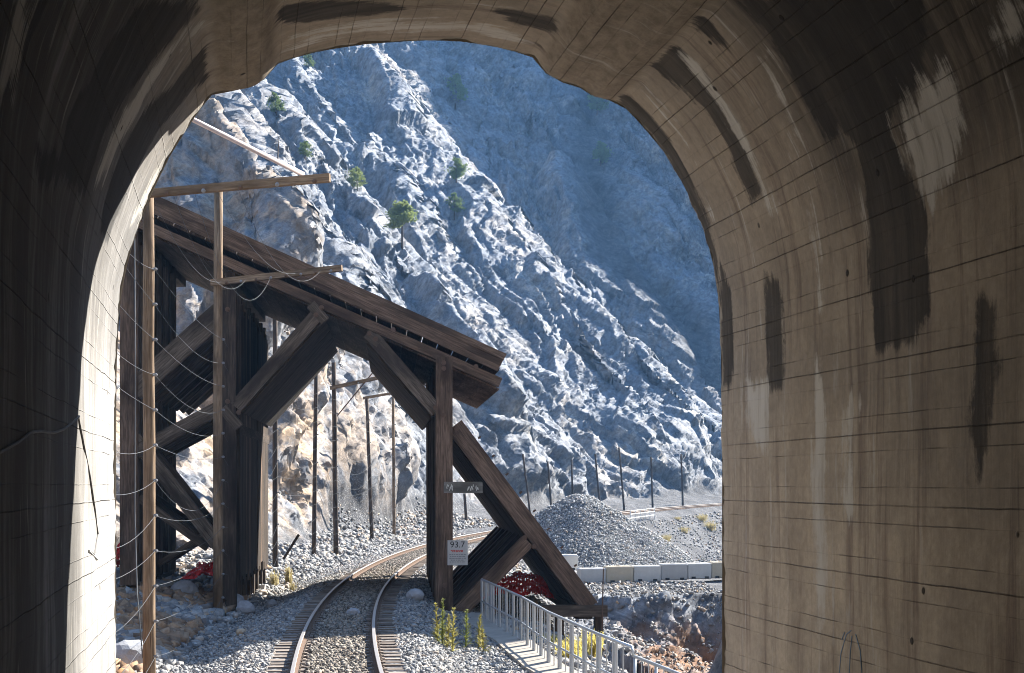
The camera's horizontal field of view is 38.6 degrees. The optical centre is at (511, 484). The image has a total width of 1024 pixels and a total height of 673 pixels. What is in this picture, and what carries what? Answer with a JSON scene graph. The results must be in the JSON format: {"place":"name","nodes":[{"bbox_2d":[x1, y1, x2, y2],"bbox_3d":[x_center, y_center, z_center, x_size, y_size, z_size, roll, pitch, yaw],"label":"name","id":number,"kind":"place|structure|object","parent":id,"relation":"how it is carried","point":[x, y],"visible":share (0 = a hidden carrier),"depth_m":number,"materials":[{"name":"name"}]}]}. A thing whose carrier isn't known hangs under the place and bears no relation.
{"place":"outdoors","nodes":[
{"label":"outdoors","id":0,"kind":"place"},
{"bbox_2d":[116,41,721,549],"bbox_3d":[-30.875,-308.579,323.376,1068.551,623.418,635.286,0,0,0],"label":"mountainside","id":1,"kind":"structure","parent":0,"point":[564,271],"depth_m":206.34,"materials":[{"name":"stone"}]},
{"bbox_2d":[266,91,285,115],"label":"pine tree","id":2,"kind":"object","parent":1,"relation":"on","point":[274,99],"visible":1,"depth_m":178.94,"materials":[{"name":"green plant"}]},
{"bbox_2d":[276,131,282,165],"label":"dead tree","id":3,"kind":"object","parent":1,"relation":"on","point":[278,149],"visible":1,"depth_m":137.55,"materials":[{"name":"grey wood"}]},
{"bbox_2d":[298,141,312,158],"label":"pine tree","id":4,"kind":"object","parent":1,"relation":"on","point":[303,150],"visible":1,"depth_m":172.47,"materials":[{"name":"green plant"}]},
{"bbox_2d":[303,54,315,66],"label":"pine tree","id":5,"kind":"object","parent":1,"relation":"on","point":[309,62],"visible":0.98,"depth_m":248.79,"materials":[{"name":"green plant"}]},
{"bbox_2d":[345,166,366,190],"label":"pine tree","id":6,"kind":"object","parent":1,"relation":"on","point":[356,175],"visible":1,"depth_m":182.47,"materials":[{"name":"green plant"}]},
{"bbox_2d":[383,200,418,249],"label":"pine tree","id":7,"kind":"object","parent":1,"relation":"on","point":[400,215],"visible":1,"depth_m":171.40,"materials":[{"name":"green plant"}]},
{"bbox_2d":[445,193,466,219],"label":"pine tree","id":8,"kind":"object","parent":1,"relation":"on","point":[456,203],"visible":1,"depth_m":217.52,"materials":[{"name":"green plant"}]},
{"bbox_2d":[444,73,468,109],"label":"pine tree","id":9,"kind":"object","parent":1,"relation":"on","point":[459,87],"visible":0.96,"depth_m":298.17,"materials":[{"name":"green plant"}]},
{"bbox_2d":[444,157,469,182],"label":"pine tree","id":10,"kind":"object","parent":1,"relation":"on","point":[458,170],"visible":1,"depth_m":222.87,"materials":[{"name":"green plant"}]},
{"bbox_2d":[587,94,609,115],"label":"pine tree","id":11,"kind":"object","parent":1,"relation":"on","point":[599,105],"visible":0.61,"depth_m":327.33,"materials":[{"name":"green plant"}]},
{"bbox_2d":[592,141,613,165],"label":"pine tree","id":12,"kind":"object","parent":1,"relation":"on","point":[602,154],"visible":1,"depth_m":303.87,"materials":[{"name":"green plant"}]},
{"bbox_2d":[116,480,721,672],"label":"ground","id":13,"kind":"structure","parent":0,"point":[706,493],"depth_m":76.14,"materials":[{"name":"grey gravel"}]},
{"bbox_2d":[116,640,142,663],"bbox_3d":[-7.724,3.548,29.520,0.933,0.843,1.119,0,0,34],"label":"boulder","id":14,"kind":"object","parent":13,"relation":"on","point":[127,651],"visible":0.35,"depth_m":29.15,"materials":[{"name":"grey stone"}]},
{"bbox_2d":[134,240,142,657],"bbox_3d":[-7.442,-1.041,29.098,0.064,8.794,1.927,0,0,-19],"label":"pole","id":15,"kind":"object","parent":14,"relation":"on","point":[135,452],"visible":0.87,"depth_m":29.99,"materials":[{"name":"wood"}]},
{"bbox_2d":[116,570,226,668],"bbox_3d":[-10.537,3.195,34.204,6.133,1.634,25.531,0,0,-5],"label":"grey rubble","id":16,"kind":"object","parent":13,"relation":"on","point":[174,606],"visible":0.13,"depth_m":39.66,"materials":[{"name":"grey stone"}]},
{"bbox_2d":[116,581,247,672],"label":"rusty rubble","id":17,"kind":"object","parent":13,"relation":"on","point":[170,636],"visible":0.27,"depth_m":37.03,"materials":[{"name":"stone"}]},
{"bbox_2d":[171,580,198,593],"bbox_3d":[-10.037,3.285,44.871,0.964,0.683,0.671,0,0,19],"label":"boulder","id":18,"kind":"object","parent":13,"relation":"on","point":[187,586],"visible":0.47,"depth_m":44.66,"materials":[{"name":"grey stone"}]},
{"bbox_2d":[142,173,330,672],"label":"fence pole","id":19,"kind":"object","parent":13,"relation":"on","point":[149,620],"visible":0.96,"depth_m":27.90,"materials":[{"name":"brown wood"}]},
{"bbox_2d":[174,197,243,288],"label":"slack wire","id":20,"kind":"object","parent":19,"relation":"attached to","point":[198,255],"visible":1,"depth_m":31.76,"materials":[{"name":"metal"}]},
{"bbox_2d":[195,195,270,299],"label":"slack wire","id":21,"kind":"object","parent":19,"relation":"attached to","point":[218,261],"visible":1,"depth_m":31.51,"materials":[{"name":"metal"}]},
{"bbox_2d":[116,445,390,474],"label":"fence wire","id":22,"kind":"object","parent":19,"relation":"attached to","point":[220,457],"visible":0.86,"depth_m":35.89,"materials":[{"name":"grey metal"}]},
{"bbox_2d":[116,510,391,631],"bbox_3d":[-8.029,2.102,54.929,3.356,1.192,79.998,0,0,-2],"label":"fence wire","id":23,"kind":"object","parent":19,"relation":"attached to","point":[201,567],"visible":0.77,"depth_m":32.28,"materials":[{"name":"grey metal"}]},
{"bbox_2d":[116,499,391,578],"bbox_3d":[-8.030,1.173,54.929,3.353,0.681,79.998,0,0,-2],"label":"fence wire","id":24,"kind":"object","parent":19,"relation":"attached to","point":[214,535],"visible":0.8,"depth_m":35.78,"materials":[{"name":"grey metal"}]},
{"bbox_2d":[117,487,390,547],"bbox_3d":[-8.031,0.622,54.929,3.351,0.925,79.998,0,0,-2],"label":"fence wire","id":25,"kind":"object","parent":19,"relation":"attached to","point":[214,510],"visible":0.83,"depth_m":34.69,"materials":[{"name":"grey metal"}]},
{"bbox_2d":[123,476,385,510],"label":"fence wire","id":26,"kind":"object","parent":19,"relation":"attached to","point":[217,490],"visible":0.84,"depth_m":34.71,"materials":[{"name":"grey metal"}]},
{"bbox_2d":[217,192,294,273],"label":"slack wire","id":27,"kind":"object","parent":19,"relation":"attached to","point":[247,241],"visible":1,"depth_m":31.95,"materials":[{"name":"metal"}]},
{"bbox_2d":[122,519,392,672],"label":"fence wire","id":28,"kind":"object","parent":19,"relation":"attached to","point":[197,600],"visible":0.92,"depth_m":31.75,"materials":[{"name":"grey metal"}]},
{"bbox_2d":[146,531,384,672],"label":"fence wire","id":29,"kind":"object","parent":19,"relation":"attached to","point":[226,599],"visible":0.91,"depth_m":40.26,"materials":[{"name":"metal"}]},
{"bbox_2d":[238,190,313,280],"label":"slack wire","id":30,"kind":"object","parent":19,"relation":"attached to","point":[262,241],"visible":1,"depth_m":30.18,"materials":[{"name":"metal"}]},
{"bbox_2d":[237,594,243,603],"bbox_3d":[-8.411,3.567,44.028,0.752,0.672,0.959,0,0,-28],"label":"boulder","id":31,"kind":"object","parent":13,"relation":"on","point":[240,597],"visible":0.22,"depth_m":43.76,"materials":[{"name":"stone"}]},
{"bbox_2d":[236,628,245,634],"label":"boulder","id":32,"kind":"object","parent":13,"relation":"on","point":[240,631],"visible":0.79,"depth_m":36.14,"materials":[{"name":"stone"}]},
{"bbox_2d":[236,600,254,613],"bbox_3d":[-7.822,3.662,42.956,0.565,0.504,0.487,0,0,-12],"label":"boulder","id":33,"kind":"object","parent":13,"relation":"on","point":[245,606],"visible":0.84,"depth_m":42.79,"materials":[{"name":"grey stone"}]},
{"bbox_2d":[258,584,265,589],"bbox_3d":[-8.893,3.696,51.045,0.574,1.305,0.396,0,0,0],"label":"concrete footing","id":34,"kind":"object","parent":13,"relation":"on","point":[261,587],"visible":0.22,"depth_m":51.00,"materials":[{"name":"concrete"}]},
{"bbox_2d":[267,599,276,606],"bbox_3d":[-7.418,3.695,45.194,0.334,0.285,0.402,0,0,3],"label":"boulder","id":35,"kind":"object","parent":13,"relation":"on","point":[270,602],"visible":0.8,"depth_m":45.06,"materials":[{"name":"stone"}]},
{"bbox_2d":[266,570,279,585],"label":"grass clump","id":36,"kind":"object","parent":13,"relation":"on","point":[274,580],"visible":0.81,"depth_m":53.95,"materials":[{"name":"yellow plant"}]},
{"bbox_2d":[272,319,278,566],"bbox_3d":[-10.004,-1.973,62.001,0.294,11.554,0.235,0,0,0],"label":"fence pole","id":37,"kind":"object","parent":13,"relation":"on","point":[275,524],"visible":0.73,"depth_m":61.92,"materials":[{"name":"brown wood"}]},
{"bbox_2d":[210,192,342,608],"bbox_3d":[-6.718,-2.257,41.598,3.840,12.550,0.450,0,0,10],"label":"fence pole","id":38,"kind":"object","parent":13,"relation":"on","point":[218,596],"visible":0.98,"depth_m":41.89,"materials":[{"name":"brown wood"}]},
{"bbox_2d":[154,201,212,281],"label":"slack wire","id":39,"kind":"object","parent":38,"relation":"hanging from","point":[179,248],"visible":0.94,"depth_m":32.01,"materials":[{"name":"metal"}]},
{"bbox_2d":[118,387,374,461],"bbox_3d":[-8.033,-1.294,54.929,3.344,1.401,79.998,0,0,-2],"label":"fence wire","id":40,"kind":"object","parent":38,"relation":"attached to","point":[215,435],"visible":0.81,"depth_m":33.08,"materials":[{"name":"grey metal"}]},
{"bbox_2d":[117,353,381,448],"bbox_3d":[-8.034,-2.212,54.929,3.341,1.004,79.999,0,0,-2],"label":"fence wire","id":41,"kind":"object","parent":38,"relation":"attached to","point":[203,412],"visible":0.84,"depth_m":32.36,"materials":[{"name":"metal"}]},
{"bbox_2d":[120,306,379,437],"bbox_3d":[-8.035,-3.020,54.929,3.339,0.829,79.999,0,0,-2],"label":"fence wire","id":42,"kind":"object","parent":38,"relation":"attached to","point":[198,376],"visible":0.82,"depth_m":31.21,"materials":[{"name":"grey metal"}]},
{"bbox_2d":[130,254,383,413],"bbox_3d":[-8.037,-4.294,54.929,3.334,1.160,79.999,0,0,-2],"label":"fence wire","id":43,"kind":"object","parent":38,"relation":"attached to","point":[187,310],"visible":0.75,"depth_m":32.65,"materials":[{"name":"metal"}]},
{"bbox_2d":[126,268,394,427],"bbox_3d":[-8.036,-3.551,54.929,3.336,1.206,79.999,0,0,-2],"label":"fence wire","id":44,"kind":"object","parent":38,"relation":"attached to","point":[202,357],"visible":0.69,"depth_m":31.65,"materials":[{"name":"metal"}]},
{"bbox_2d":[282,534,299,559],"bbox_3d":[-9.056,2.569,60.000,0.722,1.066,0.100,0,0,0],"label":"timber stub","id":45,"kind":"object","parent":13,"relation":"on","point":[291,546],"visible":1,"depth_m":59.95,"materials":[{"name":"wood"}]},
{"bbox_2d":[287,582,297,590],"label":"grass clump","id":46,"kind":"object","parent":13,"relation":"on","point":[292,587],"visible":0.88,"depth_m":51.98,"materials":[{"name":"plant"}]},
{"bbox_2d":[116,327,496,635],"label":"scree","id":47,"kind":"structure","parent":13,"relation":"on","point":[324,540],"depth_m":85.70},
{"bbox_2d":[311,375,318,553],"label":"fence pole","id":48,"kind":"object","parent":13,"relation":"on","point":[314,493],"visible":0.93,"depth_m":70.92,"materials":[{"name":"brown wood"}]},
{"bbox_2d":[116,531,528,672],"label":"ballast","id":49,"kind":"structure","parent":13,"relation":"on","point":[261,620],"depth_m":36.13,"materials":[{"name":"gravel"}]},
{"bbox_2d":[280,565,293,583],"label":"grass clump","id":50,"kind":"object","parent":49,"relation":"on","point":[289,573],"visible":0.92,"depth_m":54.94,"materials":[{"name":"yellow plant"}]},
{"bbox_2d":[447,607,458,650],"bbox_3d":[-1.314,3.250,32.498,0.356,1.057,0.375,0,0,0],"label":"weed","id":51,"kind":"object","parent":49,"relation":"on","point":[453,629],"visible":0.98,"depth_m":32.49,"materials":[{"name":"yellow plant"}]},
{"bbox_2d":[477,628,490,652],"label":"weed","id":52,"kind":"object","parent":49,"relation":"on","point":[482,644],"visible":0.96,"depth_m":33.48,"materials":[{"name":"plant"}]},
{"bbox_2d":[346,608,359,614],"bbox_3d":[-4.091,3.317,37.692,0.369,0.272,0.288,0,0,-25],"label":"boulder","id":53,"kind":"object","parent":13,"relation":"on","point":[353,611],"visible":0.74,"depth_m":37.57,"materials":[{"name":"grey stone"}]},
{"bbox_2d":[329,362,377,554],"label":"utility pole","id":54,"kind":"object","parent":13,"relation":"on","point":[333,388],"visible":0.84,"depth_m":73.89,"materials":[{"name":"brown wood"}]},
{"bbox_2d":[120,197,607,650],"bbox_3d":[-5.179,-2.075,49.192,15.216,14.253,11.522,0,0,-5],"label":"rock shed","id":55,"kind":"object","parent":13,"relation":"on","point":[325,315],"visible":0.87,"depth_m":44.02,"materials":[{"name":"wood"}]},
{"bbox_2d":[116,543,119,566],"bbox_3d":[-12.387,2.264,46.502,1.524,0.939,1.637,0,0,0],"label":"plastic netting","id":56,"kind":"object","parent":55,"relation":"attached to","point":[118,556],"visible":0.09,"depth_m":46.38,"materials":[{"name":"red plastic"}]},
{"bbox_2d":[180,562,212,578],"bbox_3d":[-9.427,2.721,45.979,1.800,0.577,1.724,0,0,0],"label":"plastic netting","id":57,"kind":"object","parent":55,"relation":"attached to","point":[206,569],"visible":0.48,"depth_m":45.61,"materials":[{"name":"red plastic"}]},
{"bbox_2d":[447,540,467,565],"bbox_3d":[-1.628,2.051,43.762,0.605,0.770,0.061,0,0,-5],"label":"mileage sign","id":58,"kind":"object","parent":55,"relation":"attached to","point":[457,552],"visible":1,"depth_m":43.74,"materials":[{"name":"white metal"}]},
{"bbox_2d":[444,482,482,492],"bbox_3d":[-1.459,0.097,43.761,1.168,0.339,0.038,0,0,-5],"label":"board sign","id":59,"kind":"object","parent":55,"relation":"attached to","point":[463,487],"visible":1,"depth_m":43.75,"materials":[{"name":"paint"}]},
{"bbox_2d":[363,393,390,538],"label":"utility pole","id":60,"kind":"object","parent":13,"relation":"on","point":[370,486],"visible":0.87,"depth_m":87.91,"materials":[{"name":"brown wood"}]},
{"bbox_2d":[392,396,395,534],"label":"fence pole","id":61,"kind":"object","parent":13,"relation":"on","point":[393,474],"visible":0.94,"depth_m":94.92,"materials":[{"name":"brown wood"}]},
{"bbox_2d":[303,534,487,672],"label":"track centre ballast","id":62,"kind":"structure","parent":13,"relation":"on","point":[331,656],"depth_m":34.44,"materials":[{"name":"gravel"}]},
{"bbox_2d":[406,588,423,600],"bbox_3d":[-2.853,3.283,43.196,0.546,0.414,0.458,0,0,-43],"label":"boulder","id":63,"kind":"object","parent":13,"relation":"on","point":[416,594],"visible":0.81,"depth_m":43.03,"materials":[{"name":"grey stone"}]},
{"bbox_2d":[431,602,445,641],"bbox_3d":[-1.706,3.184,33.499,0.373,0.957,0.354,0,0,0],"label":"weed","id":64,"kind":"object","parent":13,"relation":"on","point":[436,630],"visible":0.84,"depth_m":33.48,"materials":[{"name":"plant"}]},
{"bbox_2d":[436,598,450,644],"bbox_3d":[-1.566,3.131,33.002,0.388,1.131,0.367,0,0,0],"label":"weed","id":65,"kind":"object","parent":13,"relation":"on","point":[442,621],"visible":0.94,"depth_m":32.99,"materials":[{"name":"green plant"}]},
{"bbox_2d":[440,614,451,647],"bbox_3d":[-1.458,3.331,33.008,0.350,0.820,0.360,0,0,-35],"label":"weed","id":66,"kind":"object","parent":13,"relation":"on","point":[448,629],"visible":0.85,"depth_m":32.99,"materials":[{"name":"plant"}]},
{"bbox_2d":[463,493,467,520],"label":"fence pole","id":67,"kind":"object","parent":13,"relation":"on","point":[465,507],"visible":0.86,"depth_m":117.90,"materials":[{"name":"brown wood"}]},
{"bbox_2d":[460,609,472,646],"bbox_3d":[-1.062,3.382,34.008,0.322,0.957,0.363,0,0,0],"label":"weed","id":68,"kind":"object","parent":13,"relation":"on","point":[466,635],"visible":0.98,"depth_m":33.99,"materials":[{"name":"green plant"}]},
{"bbox_2d":[472,614,482,647],"bbox_3d":[-0.782,3.473,34.492,0.358,0.860,0.357,0,0,-19],"label":"weed","id":69,"kind":"object","parent":13,"relation":"on","point":[479,623],"visible":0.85,"depth_m":34.48,"materials":[{"name":"plant"}]},
{"bbox_2d":[265,503,721,672],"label":"railway track","id":70,"kind":"structure","parent":13,"relation":"on","point":[379,620],"depth_m":36.08,"materials":[{"name":"metal"}]},
{"bbox_2d":[483,570,553,598],"bbox_3d":[0.195,3.243,47.470,2.469,0.901,1.843,0,0,0],"label":"plastic netting","id":71,"kind":"object","parent":13,"relation":"on","point":[534,588],"visible":0.68,"depth_m":47.07,"materials":[{"name":"red plastic"}]},
{"bbox_2d":[460,612,579,672],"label":"walkway","id":72,"kind":"structure","parent":13,"relation":"on","point":[523,654],"depth_m":34.09,"materials":[{"name":"concrete"}]},
{"bbox_2d":[481,578,634,672],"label":"guard railing","id":73,"kind":"object","parent":72,"relation":"on","point":[490,607],"visible":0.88,"depth_m":31.47,"materials":[{"name":"metal"}]},
{"bbox_2d":[633,655,680,672],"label":"guard railing","id":74,"kind":"object","parent":72,"relation":"on","point":[654,664],"visible":1,"depth_m":23.61,"materials":[{"name":"metal"}]},
{"bbox_2d":[522,454,530,511],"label":"fence pole","id":75,"kind":"object","parent":13,"relation":"on","point":[528,500],"visible":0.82,"depth_m":130.21,"materials":[{"name":"brown wood"}]},
{"bbox_2d":[547,461,551,504],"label":"fence pole","id":76,"kind":"object","parent":13,"relation":"on","point":[549,482],"visible":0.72,"depth_m":136.49,"materials":[{"name":"brown wood"}]},
{"bbox_2d":[543,633,556,642],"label":"bush","id":77,"kind":"object","parent":13,"relation":"on","point":[552,638],"visible":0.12,"depth_m":36.98,"materials":[{"name":"plant"}]},
{"bbox_2d":[562,554,577,569],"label":"concrete block","id":78,"kind":"object","parent":13,"relation":"on","point":[572,560],"depth_m":80.22,"materials":[{"name":"concrete"}]},
{"bbox_2d":[571,459,572,494],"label":"fence pole","id":79,"kind":"object","parent":13,"relation":"on","point":[571,478],"visible":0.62,"depth_m":142.24,"materials":[{"name":"brown wood"}]},
{"bbox_2d":[555,634,592,657],"bbox_3d":[1.377,3.805,33.994,1.105,0.655,1.238,0,0,21],"label":"bush","id":80,"kind":"object","parent":13,"relation":"on","point":[567,648],"visible":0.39,"depth_m":33.89,"materials":[{"name":"yellow plant"}]},
{"bbox_2d":[574,628,605,656],"bbox_3d":[1.970,3.899,36.007,1.046,0.736,0.893,0,0,-12],"label":"bush","id":81,"kind":"object","parent":13,"relation":"on","point":[593,645],"visible":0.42,"depth_m":35.90,"materials":[{"name":"yellow plant"}]},
{"bbox_2d":[576,567,605,582],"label":"concrete block","id":82,"kind":"object","parent":13,"relation":"on","point":[591,575],"depth_m":78.82,"materials":[{"name":"concrete"}]},
{"bbox_2d":[594,454,599,499],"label":"fence pole","id":83,"kind":"object","parent":13,"relation":"on","point":[597,477],"visible":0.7,"depth_m":150.30,"materials":[{"name":"brown wood"}]},
{"bbox_2d":[601,568,603,632],"bbox_3d":[2.701,4.276,44.000,0.127,3.493,0.055,0,0,0],"label":"stake","id":84,"kind":"object","parent":13,"relation":"on","point":[602,603],"visible":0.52,"depth_m":43.99,"materials":[{"name":"metal"}]},
{"bbox_2d":[495,563,721,672],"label":"ravine stones","id":85,"kind":"object","parent":13,"relation":"on","point":[636,585],"visible":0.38,"depth_m":66.58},
{"bbox_2d":[533,494,696,567],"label":"gravel cone","id":86,"kind":"object","parent":13,"relation":"on","point":[590,531],"visible":0.5,"depth_m":87.59,"materials":[{"name":"gravel"}]},
{"bbox_2d":[603,565,632,582],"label":"concrete block","id":87,"kind":"object","parent":13,"relation":"on","point":[616,573],"depth_m":79.15,"materials":[{"name":"concrete"}]},
{"bbox_2d":[618,448,624,510],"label":"fence pole","id":88,"kind":"object","parent":13,"relation":"on","point":[623,501],"visible":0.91,"depth_m":156.84,"materials":[{"name":"brown wood"}]},
{"bbox_2d":[630,508,654,521],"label":"culvert railing","id":89,"kind":"object","parent":13,"relation":"on","point":[640,516],"visible":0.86,"depth_m":135.37,"materials":[{"name":"white metal"}]},
{"bbox_2d":[631,565,660,581],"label":"concrete block","id":90,"kind":"object","parent":13,"relation":"on","point":[643,573],"depth_m":79.51,"materials":[{"name":"concrete"}]},
{"bbox_2d":[650,457,653,507],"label":"fence pole","id":91,"kind":"object","parent":13,"relation":"on","point":[652,502],"visible":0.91,"depth_m":165.13,"materials":[{"name":"brown wood"}]},
{"bbox_2d":[661,534,671,541],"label":"bush","id":92,"kind":"object","parent":13,"relation":"on","point":[667,538],"visible":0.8,"depth_m":130.57,"materials":[{"name":"plant"}]},
{"bbox_2d":[657,563,687,579],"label":"concrete block","id":93,"kind":"object","parent":13,"relation":"on","point":[674,571],"depth_m":79.87,"materials":[{"name":"concrete"}]},
{"bbox_2d":[639,511,721,561],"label":"gravel","id":94,"kind":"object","parent":13,"relation":"on","point":[698,541],"visible":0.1,"depth_m":139.41,"materials":[{"name":"grey gravel"}]},
{"bbox_2d":[680,454,683,505],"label":"fence pole","id":95,"kind":"object","parent":13,"relation":"on","point":[682,493],"visible":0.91,"depth_m":173.26,"materials":[{"name":"brown wood"}]},
{"bbox_2d":[678,527,690,532],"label":"bush","id":96,"kind":"object","parent":13,"relation":"on","point":[683,530],"visible":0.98,"depth_m":140.45,"materials":[{"name":"plant"}]},
{"bbox_2d":[685,562,711,578],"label":"concrete block","id":97,"kind":"object","parent":13,"relation":"on","point":[698,570],"depth_m":80.22,"materials":[{"name":"concrete"}]},
{"bbox_2d":[697,513,707,520],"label":"bush","id":98,"kind":"object","parent":13,"relation":"on","point":[701,517],"visible":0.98,"depth_m":151.40,"materials":[{"name":"plant"}]},
{"bbox_2d":[703,520,717,530],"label":"bush","id":99,"kind":"object","parent":13,"relation":"on","point":[709,525],"visible":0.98,"depth_m":148.69,"materials":[{"name":"yellow plant"}]},
{"bbox_2d":[707,561,721,577],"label":"concrete block","id":100,"kind":"object","parent":13,"relation":"on","point":[717,569],"depth_m":80.47,"materials":[{"name":"concrete"}]},
{"bbox_2d":[708,641,721,672],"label":"river cliff","id":101,"kind":"structure","parent":0,"point":[716,666],"depth_m":53.57,"materials":[{"name":"stone"}]},
{"bbox_3d":[-16.800,-8.033,60.000,0.385,18.134,0.400,0,0,0],"label":"tall mast","id":102,"kind":"object","parent":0,"visible":0},
{"bbox_2d":[192,118,304,175],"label":"leaning pole","id":103,"kind":"object","parent":102,"relation":"attached to","point":[249,147],"visible":0.52,"depth_m":68.19,"materials":[{"name":"paint"}]},
{"label":"tunnel floor","id":104,"kind":"structure","parent":0,"visible":0},
{"bbox_2d":[0,0,1023,672],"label":"railway tunnel","id":105,"kind":"structure","parent":104,"relation":"on","point":[850,174],"depth_m":9.83,"materials":[{"name":"concrete"}]},
{"bbox_2d":[0,414,98,554],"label":"wall cable","id":106,"kind":"object","parent":105,"relation":"attached to","point":[32,432],"depth_m":9.16,"materials":[{"name":"black rubber"}]},
{"bbox_2d":[88,474,113,559],"bbox_3d":[-3.112,0.237,11.120,0.027,0.642,2.114,0,0,-11],"label":"wall cable","id":107,"kind":"object","parent":105,"relation":"attached to","point":[99,554],"depth_m":11.43,"materials":[{"name":"black rubber"}]},
{"bbox_2d":[839,630,861,672],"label":"graffiti","id":108,"kind":"object","parent":105,"relation":"attached to","point":[850,651],"visible":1,"depth_m":10.44,"materials":[{"name":"black paint"}]}
]}

